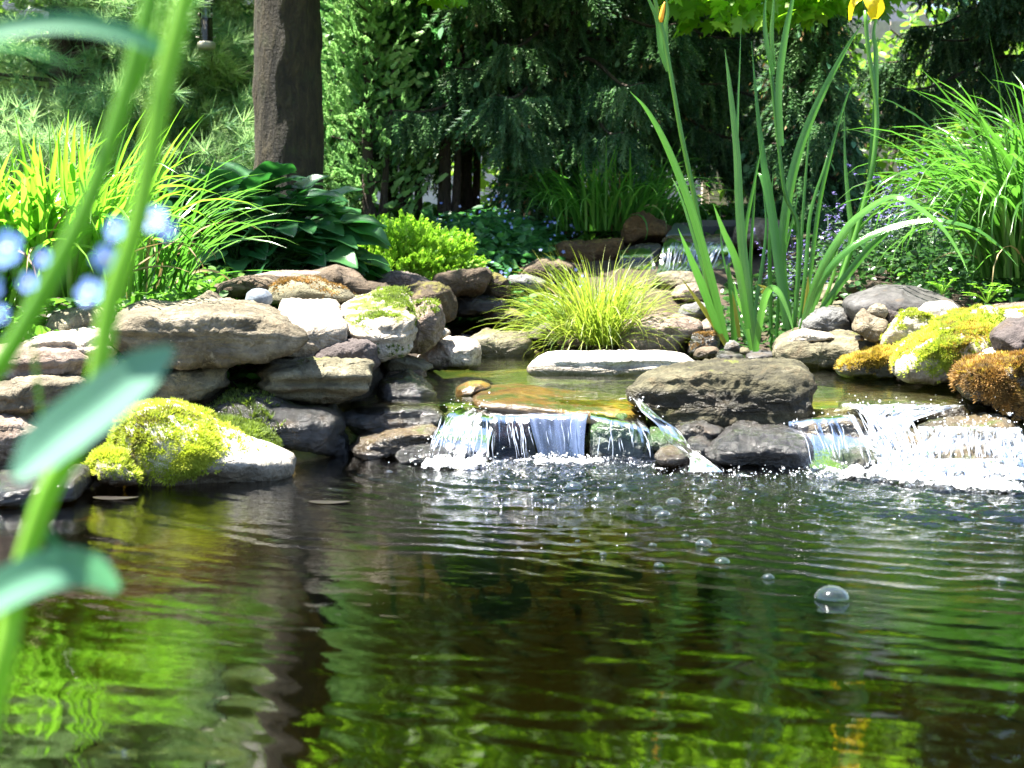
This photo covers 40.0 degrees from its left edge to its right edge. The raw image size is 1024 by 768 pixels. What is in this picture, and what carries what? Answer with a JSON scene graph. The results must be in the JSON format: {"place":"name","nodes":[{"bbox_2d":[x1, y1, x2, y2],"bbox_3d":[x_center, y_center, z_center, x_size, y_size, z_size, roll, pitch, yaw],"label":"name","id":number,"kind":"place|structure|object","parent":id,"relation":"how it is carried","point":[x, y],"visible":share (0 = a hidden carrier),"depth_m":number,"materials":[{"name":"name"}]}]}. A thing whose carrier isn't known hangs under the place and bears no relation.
{"place":"outdoors","nodes":[
{"label":"outdoors","id":0,"kind":"place"},
{"bbox_2d":[445,317,555,334],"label":"stream water","id":1,"kind":"structure","parent":0,"point":[474,323],"depth_m":5.10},
{"bbox_2d":[456,294,508,317],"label":"bank stone","id":2,"kind":"object","parent":1,"relation":"on","point":[477,306],"visible":0.67,"depth_m":4.96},
{"bbox_2d":[432,267,491,296],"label":"bank stone","id":3,"kind":"object","parent":2,"relation":"on","point":[472,282],"visible":0.84,"depth_m":4.89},
{"bbox_2d":[0,447,1023,767],"label":"pond water","id":4,"kind":"structure","parent":0,"point":[392,613],"depth_m":1.55,"materials":[{"name":"liquid"}]},
{"bbox_2d":[422,454,1022,490],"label":"pond foam","id":5,"kind":"object","parent":4,"relation":"on","point":[456,462],"visible":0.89,"depth_m":2.58,"materials":[{"name":"white"}]},
{"bbox_2d":[654,445,689,467],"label":"cobble","id":6,"kind":"object","parent":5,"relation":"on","point":[671,456],"visible":0.88,"depth_m":2.69,"materials":[{"name":"brown stone"}]},
{"bbox_2d":[630,396,722,471],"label":"waterfall","id":7,"kind":"structure","parent":5,"relation":"on","point":[673,435],"depth_m":2.75,"materials":[{"name":"liquid"}]},
{"bbox_2d":[388,413,1022,548],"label":"splash foam","id":8,"kind":"object","parent":5,"relation":"on","point":[783,468],"visible":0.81,"depth_m":2.62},
{"bbox_2d":[2,208,1023,468],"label":"ground","id":9,"kind":"structure","parent":0,"point":[538,438],"depth_m":4.47,"materials":[{"name":"soil"}]},
{"bbox_2d":[0,414,35,468],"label":"wall stone","id":10,"kind":"object","parent":9,"relation":"on","point":[13,429],"visible":0.52,"depth_m":2.44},
{"bbox_2d":[0,374,86,415],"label":"wall stone","id":11,"kind":"object","parent":10,"relation":"on","point":[18,395],"visible":0.62,"depth_m":2.53,"materials":[{"name":"beige stone"}]},
{"bbox_2d":[0,342,89,380],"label":"wall stone","id":12,"kind":"object","parent":11,"relation":"on","point":[60,361],"visible":0.51,"depth_m":2.63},
{"bbox_2d":[25,326,117,366],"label":"wall stone","id":13,"kind":"object","parent":12,"relation":"on","point":[80,339],"visible":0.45,"depth_m":2.75,"materials":[{"name":"stone"}]},
{"bbox_2d":[45,305,98,332],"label":"bank stone","id":14,"kind":"object","parent":13,"relation":"on","point":[66,319],"visible":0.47,"depth_m":3.01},
{"bbox_2d":[0,464,93,507],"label":"waterline stone","id":15,"kind":"object","parent":9,"relation":"on","point":[14,492],"visible":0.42,"depth_m":2.29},
{"bbox_2d":[0,147,142,306],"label":"daylily clump","id":16,"kind":"object","parent":9,"relation":"on","point":[32,267],"visible":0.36,"depth_m":3.09,"materials":[{"name":"green plant"}]},
{"bbox_2d":[0,0,195,722],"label":"forget me not","id":17,"kind":"object","parent":9,"relation":"on","point":[59,436],"visible":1,"depth_m":0.42,"materials":[{"name":"green plant"}]},
{"bbox_2d":[80,441,144,485],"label":"moss stone","id":18,"kind":"object","parent":9,"relation":"on","point":[110,463],"visible":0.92,"depth_m":2.43,"materials":[{"name":"stone"}]},
{"bbox_2d":[0,109,261,297],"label":"daylily clump","id":19,"kind":"object","parent":9,"relation":"on","point":[78,271],"visible":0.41,"depth_m":3.13,"materials":[{"name":"green plant"}]},
{"bbox_2d":[0,263,278,370],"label":"foliage","id":20,"kind":"object","parent":9,"relation":"on","point":[196,288],"visible":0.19,"depth_m":3.69,"materials":[{"name":"plant"}]},
{"bbox_2d":[6,123,303,296],"bbox_3d":[-0.903,-0.477,3.642,0.986,0.623,0.748,3,6,34],"label":"daylily clump","id":21,"kind":"object","parent":9,"relation":"on","point":[165,257],"visible":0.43,"depth_m":3.62,"materials":[{"name":"green plant"}]},
{"bbox_2d":[0,0,343,219],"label":"pine tree","id":22,"kind":"object","parent":9,"relation":"on","point":[68,48],"visible":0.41,"depth_m":6.52,"materials":[{"name":"green plant"}]},
{"bbox_2d":[196,0,215,49],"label":"bird feeder","id":23,"kind":"object","parent":22,"relation":"hanging from","point":[206,42],"visible":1,"depth_m":6.36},
{"bbox_2d":[141,368,229,403],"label":"support stone","id":24,"kind":"object","parent":9,"relation":"on","point":[195,386],"visible":0.53,"depth_m":2.82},
{"bbox_2d":[114,297,309,369],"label":"stone slab","id":25,"kind":"structure","parent":24,"relation":"on","point":[211,333],"depth_m":2.80,"materials":[{"name":"beige stone"}]},
{"bbox_2d":[213,275,279,297],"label":"flat stone","id":26,"kind":"object","parent":25,"relation":"on","point":[240,286],"visible":0.67,"depth_m":3.71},
{"bbox_2d":[106,396,296,486],"bbox_3d":[-0.580,0.107,2.626,0.354,0.171,0.331,0,5,0],"label":"moss stone","id":27,"kind":"object","parent":9,"relation":"on","point":[167,442],"visible":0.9,"depth_m":2.51,"materials":[{"name":"green stone"}]},
{"bbox_2d":[0,0,430,197],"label":"pine tree","id":28,"kind":"object","parent":9,"relation":"on","point":[219,64],"visible":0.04,"depth_m":6.89,"materials":[{"name":"green plant"}]},
{"bbox_2d":[211,409,283,446],"bbox_3d":[-0.556,0.095,2.752,0.224,0.115,0.223,0,5,0],"label":"moss","id":29,"kind":"object","parent":9,"relation":"on","point":[256,428],"visible":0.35,"depth_m":2.71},
{"bbox_2d":[137,161,391,278],"bbox_3d":[-0.885,-0.484,4.880,1.045,0.586,0.842,0,5,0],"label":"hosta","id":30,"kind":"object","parent":9,"relation":"on","point":[326,237],"visible":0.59,"depth_m":4.75,"materials":[{"name":"green plant"}]},
{"bbox_2d":[203,382,346,456],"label":"stone","id":31,"kind":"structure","parent":9,"relation":"on","point":[318,429],"depth_m":2.80,"materials":[{"name":"stone"}]},
{"bbox_2d":[253,356,374,403],"bbox_3d":[-0.425,-0.015,3.036,0.274,0.100,0.367,-1,5,-8],"label":"ledge stone","id":32,"kind":"object","parent":9,"relation":"on","point":[322,380],"visible":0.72,"depth_m":2.88,"materials":[{"name":"stone"}]},
{"bbox_2d":[278,298,347,357],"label":"stone slab","id":33,"kind":"structure","parent":32,"relation":"on","point":[322,323],"depth_m":3.07,"materials":[{"name":"stone"}]},
{"bbox_2d":[267,275,355,304],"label":"flat stone","id":34,"kind":"object","parent":33,"relation":"on","point":[310,287],"visible":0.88,"depth_m":3.54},
{"bbox_2d":[314,338,380,370],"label":"angular stone","id":35,"kind":"object","parent":32,"relation":"on","point":[359,348],"visible":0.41,"depth_m":2.99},
{"bbox_2d":[341,285,417,361],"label":"mossy block","id":36,"kind":"structure","parent":35,"relation":"on","point":[383,319],"depth_m":3.16,"materials":[{"name":"stone"}]},
{"bbox_2d":[313,264,376,294],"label":"flat stone","id":37,"kind":"object","parent":9,"relation":"on","point":[353,280],"visible":0.41,"depth_m":3.91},
{"bbox_2d":[320,0,434,212],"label":"cedar tree","id":38,"kind":"object","parent":9,"relation":"on","point":[342,60],"visible":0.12,"depth_m":6.56,"materials":[{"name":"green plant"}]},
{"bbox_2d":[320,0,448,219],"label":"cedar tree","id":39,"kind":"object","parent":9,"relation":"on","point":[357,56],"visible":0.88,"depth_m":6.35,"materials":[{"name":"green plant"}]},
{"bbox_2d":[342,399,445,435],"bbox_3d":[-0.274,0.076,3.095,0.268,0.088,0.380,0,5,0],"label":"ledge stone","id":40,"kind":"object","parent":9,"relation":"on","point":[377,417],"visible":0.46,"depth_m":2.93,"materials":[{"name":"stone"}]},
{"bbox_2d":[349,423,439,460],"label":"ledge stone","id":41,"kind":"object","parent":9,"relation":"on","point":[383,444],"visible":0.66,"depth_m":2.83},
{"bbox_2d":[302,209,493,279],"bbox_3d":[-0.457,-0.497,5.216,0.780,0.307,0.568,0,5,0],"label":"golden shrub","id":42,"kind":"object","parent":9,"relation":"on","point":[433,251],"visible":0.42,"depth_m":5.10,"materials":[{"name":"green plant"}]},
{"bbox_2d":[331,0,467,216],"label":"cedar tree","id":43,"kind":"object","parent":9,"relation":"on","point":[402,198],"visible":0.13,"depth_m":6.69,"materials":[{"name":"green plant"}]},
{"bbox_2d":[375,270,431,286],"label":"bank stone","id":44,"kind":"object","parent":9,"relation":"on","point":[397,278],"visible":0.56,"depth_m":4.79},
{"bbox_2d":[395,441,459,464],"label":"wet stone","id":45,"kind":"object","parent":9,"relation":"on","point":[414,451],"visible":0.5,"depth_m":2.77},
{"bbox_2d":[407,281,457,322],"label":"bank stone","id":46,"kind":"object","parent":9,"relation":"on","point":[444,294],"visible":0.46,"depth_m":4.55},
{"bbox_2d":[383,1,511,221],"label":"cedar tree","id":47,"kind":"object","parent":9,"relation":"on","point":[446,64],"visible":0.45,"depth_m":6.54,"materials":[{"name":"green plant"}]},
{"bbox_2d":[2,0,922,205],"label":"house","id":48,"kind":"structure","parent":9,"relation":"on","point":[430,197],"depth_m":13.86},
{"bbox_2d":[409,30,534,216],"bbox_3d":[-0.229,-2.151,7.035,0.754,2.731,0.757,0,5,0],"label":"cedar tree","id":49,"kind":"object","parent":9,"relation":"on","point":[470,193],"visible":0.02,"depth_m":7.12,"materials":[{"name":"brown plant"}]},
{"bbox_2d":[418,195,583,331],"bbox_3d":[-0.062,-0.509,5.747,0.767,0.568,1.231,0,5,0],"label":"blue flowered plant","id":50,"kind":"object","parent":9,"relation":"on","point":[526,240],"visible":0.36,"depth_m":5.80,"materials":[{"name":"green plant"}]},
{"bbox_2d":[469,328,533,368],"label":"stream stone","id":51,"kind":"object","parent":9,"relation":"on","point":[500,347],"visible":0.66,"depth_m":4.36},
{"bbox_2d":[0,200,1023,387],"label":"ground cover","id":52,"kind":"object","parent":9,"relation":"on","point":[727,211],"visible":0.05,"depth_m":5.89,"materials":[{"name":"green plant"}]},
{"bbox_2d":[493,418,530,446],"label":"fall rock","id":53,"kind":"object","parent":9,"relation":"on","point":[503,439],"visible":0.65,"depth_m":2.95,"materials":[{"name":"grey stone"}]},
{"bbox_2d":[478,75,588,234],"bbox_3d":[0.148,-0.978,6.519,0.696,0.934,0.612,0,5,0],"label":"spruce tree","id":54,"kind":"object","parent":9,"relation":"on","point":[506,190],"visible":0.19,"depth_m":6.42,"materials":[{"name":"green plant"}]},
{"bbox_2d":[517,258,576,285],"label":"bank stone","id":55,"kind":"object","parent":9,"relation":"on","point":[535,265],"visible":0.62,"depth_m":5.48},
{"bbox_2d":[339,0,769,203],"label":"spruce tree","id":56,"kind":"object","parent":9,"relation":"on","point":[503,117],"visible":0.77,"depth_m":6.40,"materials":[{"name":"green plant"}]},
{"bbox_2d":[470,384,645,423],"bbox_3d":[0.104,0.049,3.095,0.387,0.071,0.367,0,5,0],"label":"lip stone","id":57,"kind":"object","parent":9,"relation":"on","point":[514,398],"visible":0.83,"depth_m":2.99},
{"bbox_2d":[430,407,650,457],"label":"waterfall","id":58,"kind":"structure","parent":57,"relation":"on","point":[480,439],"depth_m":2.86,"materials":[{"name":"liquid"}]},
{"bbox_2d":[528,417,588,434],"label":"fall rock","id":59,"kind":"object","parent":9,"relation":"on","point":[583,427],"visible":0.1,"depth_m":3.03,"materials":[{"name":"stone"}]},
{"bbox_2d":[252,0,914,238],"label":"maple tree","id":60,"kind":"object","parent":9,"relation":"on","point":[287,94],"visible":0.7,"depth_m":5.79,"materials":[{"name":"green plant"}]},
{"bbox_2d":[467,239,702,365],"bbox_3d":[0.255,-0.191,4.455,0.824,0.552,0.807,0,5,0],"label":"golden sedge","id":61,"kind":"object","parent":9,"relation":"on","point":[592,321],"visible":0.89,"depth_m":4.36,"materials":[{"name":"plant"}]},
{"bbox_2d":[553,238,623,262],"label":"long stone","id":62,"kind":"object","parent":9,"relation":"on","point":[592,250],"visible":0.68,"depth_m":5.83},
{"bbox_2d":[588,413,647,455],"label":"fall rock","id":63,"kind":"object","parent":9,"relation":"on","point":[598,429],"visible":0.52,"depth_m":2.88,"materials":[{"name":"stone"}]},
{"bbox_2d":[489,130,748,240],"bbox_3d":[0.459,-0.876,6.211,1.173,0.524,1.222,0,5,0],"label":"daylily clump","id":64,"kind":"object","parent":9,"relation":"on","point":[596,207],"visible":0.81,"depth_m":6.06,"materials":[{"name":"green plant"}]},
{"bbox_2d":[616,242,662,263],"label":"bank stone","id":65,"kind":"object","parent":9,"relation":"on","point":[656,249],"visible":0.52,"depth_m":5.78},
{"bbox_2d":[621,210,671,246],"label":"boulder","id":66,"kind":"object","parent":9,"relation":"on","point":[634,231],"visible":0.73,"depth_m":5.92,"materials":[{"name":"stone"}]},
{"bbox_2d":[544,0,775,197],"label":"spruce tree","id":67,"kind":"object","parent":9,"relation":"on","point":[746,98],"visible":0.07,"depth_m":7.83,"materials":[{"name":"green plant"}]},
{"bbox_2d":[619,311,702,354],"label":"waterside boulder","id":68,"kind":"object","parent":9,"relation":"on","point":[681,322],"visible":0.62,"depth_m":4.33,"materials":[{"name":"stone"}]},
{"bbox_2d":[652,270,703,288],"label":"bank stone","id":69,"kind":"object","parent":9,"relation":"on","point":[686,276],"visible":0.55,"depth_m":5.31,"materials":[{"name":"beige stone"}]},
{"bbox_2d":[632,0,740,345],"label":"yellow flag iris","id":70,"kind":"object","parent":9,"relation":"on","point":[712,311],"visible":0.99,"depth_m":4.30,"materials":[{"name":"green plant"}]},
{"bbox_2d":[675,420,723,440],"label":"wet stone","id":71,"kind":"object","parent":9,"relation":"on","point":[693,428],"visible":0.51,"depth_m":2.90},
{"bbox_2d":[666,220,735,248],"bbox_3d":[0.806,-0.644,6.067,0.327,0.119,0.400,0,5,0],"label":"spillway box","id":72,"kind":"object","parent":9,"relation":"on","point":[711,227],"visible":0.37,"depth_m":5.99,"materials":[{"name":"stone"}]},
{"bbox_2d":[625,357,817,427],"bbox_3d":[0.468,0.036,3.138,0.406,0.176,0.432,1,5,9],"label":"rock","id":73,"kind":"object","parent":9,"relation":"on","point":[724,392],"visible":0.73,"depth_m":2.95,"materials":[{"name":"grey stone"}]},
{"bbox_2d":[732,217,779,249],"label":"boulder","id":74,"kind":"object","parent":9,"relation":"on","point":[759,226],"visible":0.45,"depth_m":5.78,"materials":[{"name":"stone"}]},
{"bbox_2d":[713,0,800,351],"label":"yellow flag iris","id":75,"kind":"object","parent":9,"relation":"on","point":[748,307],"visible":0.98,"depth_m":4.33,"materials":[{"name":"green plant"}]},
{"bbox_2d":[707,420,813,467],"bbox_3d":[0.495,0.124,2.843,0.222,0.086,0.297,0,5,0],"label":"wet stone","id":76,"kind":"object","parent":9,"relation":"on","point":[744,442],"visible":0.91,"depth_m":2.72,"materials":[{"name":"stone"}]},
{"bbox_2d":[731,3,889,233],"bbox_3d":[1.358,-1.277,6.432,0.758,1.545,0.785,-5,7,-44],"label":"spruce tree","id":77,"kind":"object","parent":9,"relation":"on","point":[811,57],"visible":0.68,"depth_m":6.27,"materials":[{"name":"green plant"}]},
{"bbox_2d":[794,408,870,438],"bbox_3d":[0.683,0.084,3.049,0.183,0.057,0.315,1,5,12],"label":"cascade ledge","id":78,"kind":"object","parent":9,"relation":"on","point":[849,429],"visible":0.46,"depth_m":2.91,"materials":[{"name":"brown stone"}]},
{"bbox_2d":[830,445,880,466],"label":"cascade stone","id":79,"kind":"object","parent":9,"relation":"on","point":[853,456],"visible":0.34,"depth_m":2.74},
{"bbox_2d":[694,0,1023,117],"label":"spruce tree","id":80,"kind":"object","parent":9,"relation":"on","point":[969,5],"visible":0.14,"depth_m":6.97,"materials":[{"name":"green plant"}]},
{"bbox_2d":[754,152,982,314],"bbox_3d":[1.312,-0.515,4.986,0.911,0.608,0.733,0,5,0],"label":"catmint","id":81,"kind":"object","parent":9,"relation":"on","point":[897,232],"visible":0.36,"depth_m":4.90,"materials":[{"name":"green plant"}]},
{"bbox_2d":[720,227,1023,352],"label":"glossy ground cover","id":82,"kind":"object","parent":9,"relation":"on","point":[953,261],"visible":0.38,"depth_m":4.72,"materials":[{"name":"green plant"}]},
{"bbox_2d":[779,0,1017,328],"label":"yellow flag iris","id":83,"kind":"object","parent":9,"relation":"on","point":[827,266],"visible":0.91,"depth_m":4.43,"materials":[{"name":"green plant"}]},
{"bbox_2d":[842,284,960,323],"bbox_3d":[1.166,-0.227,4.212,0.345,0.142,0.623,1,5,15],"label":"smooth boulder","id":84,"kind":"object","parent":9,"relation":"on","point":[894,297],"visible":0.52,"depth_m":4.02,"materials":[{"name":"stone"}]},
{"bbox_2d":[872,424,933,460],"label":"cascade stone","id":85,"kind":"object","parent":9,"relation":"on","point":[911,428],"visible":0.1,"depth_m":2.79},
{"bbox_2d":[918,443,1017,477],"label":"cascade stone","id":86,"kind":"object","parent":85,"relation":"on","point":[957,451],"visible":0.31,"depth_m":2.65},
{"bbox_2d":[787,404,1023,479],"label":"waterfall","id":87,"kind":"structure","parent":86,"relation":"on","point":[825,448],"depth_m":2.74,"materials":[{"name":"white liquid"}]},
{"bbox_2d":[840,31,986,203],"bbox_3d":[2.421,-1.900,10.278,2.043,1.356,1.222,0,5,0],"label":"bush","id":88,"kind":"object","parent":9,"relation":"on","point":[881,53],"visible":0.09,"depth_m":10.17,"materials":[{"name":"green plant"}]},
{"bbox_2d":[826,39,1023,300],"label":"daylily clump","id":89,"kind":"object","parent":9,"relation":"on","point":[996,200],"visible":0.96,"depth_m":4.24,"materials":[{"name":"green plant"}]},
{"bbox_2d":[850,0,1023,157],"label":"spruce tree","id":90,"kind":"object","parent":9,"relation":"on","point":[957,53],"visible":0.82,"depth_m":7.27,"materials":[{"name":"green plant"}]},
{"bbox_2d":[867,0,1023,203],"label":"bush","id":91,"kind":"object","parent":9,"relation":"on","point":[919,22],"visible":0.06,"depth_m":9.37,"materials":[{"name":"green plant"}]},
{"bbox_2d":[889,303,1006,385],"bbox_3d":[1.065,-0.105,3.441,0.277,0.187,0.524,2,5,18],"label":"moss mound","id":92,"kind":"object","parent":9,"relation":"on","point":[930,352],"visible":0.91,"depth_m":3.26,"materials":[{"name":"plant"}]},
{"bbox_2d":[881,270,1023,302],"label":"leafy fringe","id":93,"kind":"object","parent":9,"relation":"on","point":[965,282],"visible":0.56,"depth_m":4.31,"materials":[{"name":"green plant"}]},
{"bbox_2d":[916,408,1023,460],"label":"cascade stone","id":94,"kind":"object","parent":9,"relation":"on","point":[981,415],"visible":0.32,"depth_m":2.85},
{"bbox_2d":[838,391,971,422],"bbox_3d":[0.863,0.054,3.104,0.280,0.051,0.350,1,5,13],"label":"cascade plate","id":95,"kind":"object","parent":94,"relation":"on","point":[964,410],"visible":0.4,"depth_m":3.00,"materials":[{"name":"grey stone"}]},
{"bbox_2d":[947,349,1023,422],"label":"moss mound","id":96,"kind":"object","parent":9,"relation":"on","point":[994,381],"visible":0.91,"depth_m":2.91,"materials":[{"name":"plant"}]},
{"bbox_2d":[989,316,1023,350],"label":"boulder","id":97,"kind":"object","parent":96,"relation":"on","point":[1006,334],"visible":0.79,"depth_m":3.08,"materials":[{"name":"grey stone"}]},
{"bbox_2d":[527,350,694,379],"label":"white slab","id":98,"kind":"structure","parent":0,"point":[605,363],"depth_m":3.68,"materials":[{"name":"stone"}]},
{"bbox_2d":[340,351,990,408],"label":"pool water","id":99,"kind":"structure","parent":0,"point":[513,361],"depth_m":3.40,"materials":[{"name":"liquid"}]},
{"bbox_2d":[376,369,436,402],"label":"wet stone","id":100,"kind":"object","parent":99,"relation":"on","point":[410,384],"visible":0.64,"depth_m":3.09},
{"bbox_2d":[384,370,426,377],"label":"flat stone","id":101,"kind":"object","parent":100,"relation":"on","point":[423,373],"visible":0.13,"depth_m":3.36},
{"bbox_2d":[383,355,432,370],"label":"flat stone","id":102,"kind":"object","parent":101,"relation":"on","point":[413,363],"visible":0.8,"depth_m":3.37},
{"bbox_2d":[409,296,445,353],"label":"boulder","id":103,"kind":"object","parent":102,"relation":"on","point":[430,322],"visible":0.54,"depth_m":3.47,"materials":[{"name":"stone"}]},
{"bbox_2d":[417,335,481,370],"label":"pool stone","id":104,"kind":"object","parent":99,"relation":"on","point":[454,352],"visible":0.77,"depth_m":3.78,"materials":[{"name":"stone"}]},
{"bbox_2d":[772,327,876,371],"bbox_3d":[0.907,-0.104,4.076,0.302,0.117,0.464,1,5,11],"label":"flat stone","id":105,"kind":"object","parent":99,"relation":"on","point":[819,355],"visible":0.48,"depth_m":3.88,"materials":[{"name":"stone"}]},
{"bbox_2d":[798,306,852,331],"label":"bank stone","id":106,"kind":"object","parent":105,"relation":"on","point":[827,319],"visible":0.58,"depth_m":4.11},
{"bbox_2d":[833,343,896,378],"bbox_3d":[0.936,-0.065,3.653,0.202,0.094,0.330,2,5,18],"label":"mossy ledge","id":107,"kind":"object","parent":99,"relation":"on","point":[870,362],"visible":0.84,"depth_m":3.52,"materials":[{"name":"plant"}]},
{"bbox_2d":[852,308,887,343],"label":"angular stone","id":108,"kind":"object","parent":107,"relation":"on","point":[868,326],"visible":0.86,"depth_m":3.73,"materials":[{"name":"beige stone"}]},
{"bbox_2d":[880,306,939,345],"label":"mossy block","id":109,"kind":"structure","parent":107,"relation":"on","point":[903,323],"depth_m":3.60,"materials":[{"name":"stone"}]},
{"bbox_2d":[619,238,731,272],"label":"waterfall","id":110,"kind":"structure","parent":0,"point":[671,245],"depth_m":5.68,"materials":[{"name":"liquid"}]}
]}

